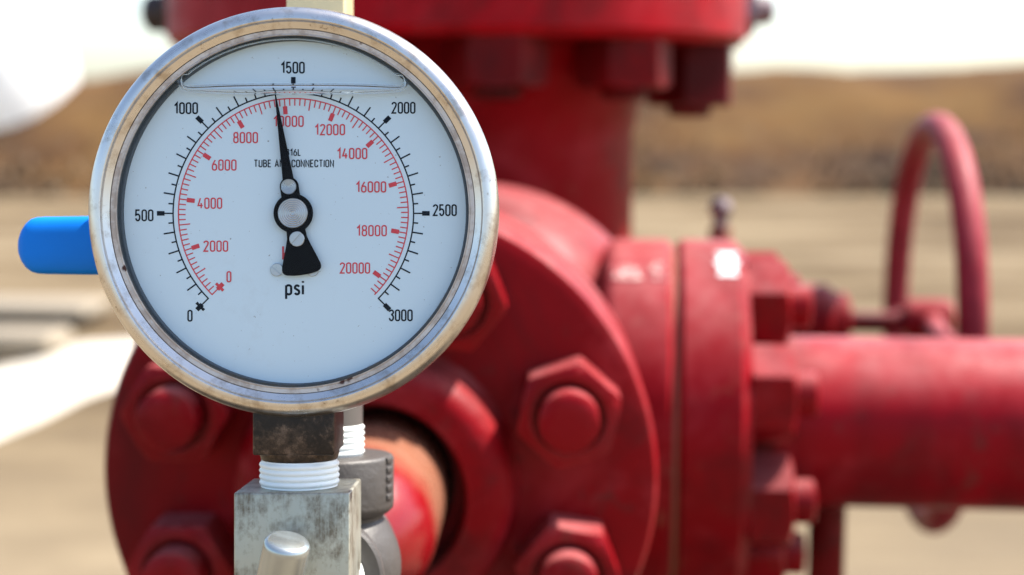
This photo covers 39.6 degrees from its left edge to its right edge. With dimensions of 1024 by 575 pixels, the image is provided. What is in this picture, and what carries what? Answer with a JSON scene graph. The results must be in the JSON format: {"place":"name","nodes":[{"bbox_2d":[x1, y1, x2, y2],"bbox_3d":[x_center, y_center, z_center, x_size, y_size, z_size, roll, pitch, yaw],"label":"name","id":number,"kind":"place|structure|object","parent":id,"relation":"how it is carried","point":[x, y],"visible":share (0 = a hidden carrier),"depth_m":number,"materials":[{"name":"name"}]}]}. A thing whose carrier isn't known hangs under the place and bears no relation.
{"place":"outdoors","nodes":[
{"label":"outdoors","id":0,"kind":"place"},
{"bbox_2d":[0,296,110,329],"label":"concrete slab","id":1,"kind":"structure","parent":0,"point":[73,313],"depth_m":8.63,"materials":[{"name":"grey concrete"}]},
{"bbox_2d":[0,195,1023,574],"bbox_3d":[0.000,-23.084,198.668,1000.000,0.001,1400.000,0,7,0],"label":"ground","id":2,"kind":"structure","parent":0,"point":[54,515],"depth_m":8.93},
{"bbox_2d":[0,325,72,361],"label":"concrete block","id":3,"kind":"structure","parent":2,"relation":"on","point":[30,343],"depth_m":7.32,"materials":[{"name":"grey concrete"}]},
{"bbox_2d":[0,0,77,128],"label":"storage tank","id":4,"kind":"object","parent":2,"relation":"on","point":[38,72],"visible":0.66,"depth_m":24.49,"materials":[{"name":"white plastic"}]},
{"bbox_2d":[0,340,134,437],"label":"pipe","id":5,"kind":"object","parent":2,"relation":"on","point":[33,392],"visible":0.46,"depth_m":6.70,"materials":[{"name":"white metal"}]},
{"bbox_2d":[141,0,774,239],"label":"wellhead spool","id":6,"kind":"object","parent":2,"relation":"on","point":[554,93],"visible":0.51,"depth_m":1.00,"materials":[{"name":"red paint"}]},
{"bbox_2d":[105,184,657,574],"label":"valve flange","id":7,"kind":"object","parent":6,"relation":"attached to","point":[523,397],"visible":0.52,"depth_m":0.62,"materials":[{"name":"red paint"}]},
{"bbox_2d":[363,407,451,574],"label":"bull plug","id":8,"kind":"object","parent":7,"relation":"attached to","point":[414,446],"visible":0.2,"depth_m":0.56,"materials":[{"name":"paint"}]},
{"bbox_2d":[337,405,400,574],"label":"pipe tee","id":9,"kind":"object","parent":8,"relation":"attached to","point":[372,470],"visible":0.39,"depth_m":0.43,"materials":[{"name":"grey metal"}]},
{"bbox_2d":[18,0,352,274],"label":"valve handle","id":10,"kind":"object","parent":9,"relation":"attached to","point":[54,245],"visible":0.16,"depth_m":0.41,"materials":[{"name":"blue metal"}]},
{"bbox_2d":[234,459,360,574],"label":"needle valve","id":11,"kind":"object","parent":9,"relation":"attached to","point":[297,518],"visible":0.98,"depth_m":0.38,"materials":[{"name":"metal"}]},
{"bbox_2d":[88,7,498,462],"bbox_3d":[-0.059,-0.014,0.397,0.111,0.123,0.035,0,0,0],"label":"pressure gauge","id":12,"kind":"object","parent":11,"relation":"on","point":[293,213],"visible":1,"depth_m":0.39,"materials":[{"name":"silver metal"}]},
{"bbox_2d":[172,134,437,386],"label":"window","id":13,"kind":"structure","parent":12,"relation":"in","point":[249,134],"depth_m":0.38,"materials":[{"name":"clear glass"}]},
{"bbox_2d":[601,239,819,574],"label":"flange pair","id":14,"kind":"object","parent":6,"relation":"attached to","point":[706,326],"visible":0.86,"depth_m":0.78,"materials":[{"name":"red paint"}]},
{"bbox_2d":[709,198,731,238],"bbox_3d":[0.161,-0.040,1.100,0.018,0.059,0.018,0,7,0],"label":"grease fitting","id":15,"kind":"object","parent":14,"relation":"attached to","point":[720,209],"visible":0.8,"depth_m":1.09,"materials":[{"name":"grey metal"}]},
{"bbox_2d":[753,336,1023,510],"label":"flow pipe","id":16,"kind":"object","parent":14,"relation":"attached to","point":[920,423],"visible":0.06,"depth_m":0.81,"materials":[{"name":"red metal"}]},
{"bbox_2d":[807,506,845,574],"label":"pipe support","id":17,"kind":"object","parent":2,"relation":"on","point":[826,542],"visible":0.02,"depth_m":0.89,"materials":[{"name":"red paint"}]},
{"bbox_2d":[0,63,1023,196],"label":"earth bank","id":18,"kind":"structure","parent":0,"point":[797,105],"depth_m":24.36,"materials":[{"name":"soil"}]},
{"bbox_2d":[0,107,1023,197],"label":"dry brush","id":19,"kind":"object","parent":18,"relation":"on","point":[851,191],"visible":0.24,"depth_m":22.93,"materials":[{"name":"brown plant"}]},
{"bbox_2d":[36,0,1023,79],"label":"sky","id":20,"kind":"structure","parent":0,"point":[106,38],"materials":[{"name":"white"}]},
{"bbox_2d":[779,112,989,533],"bbox_3d":[0.221,0.027,1.161,0.270,0.337,0.337,1,7,6],"label":"handwheel","id":21,"kind":"object","parent":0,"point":[901,314],"visible":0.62,"depth_m":1.13,"materials":[{"name":"red paint"}]}
]}

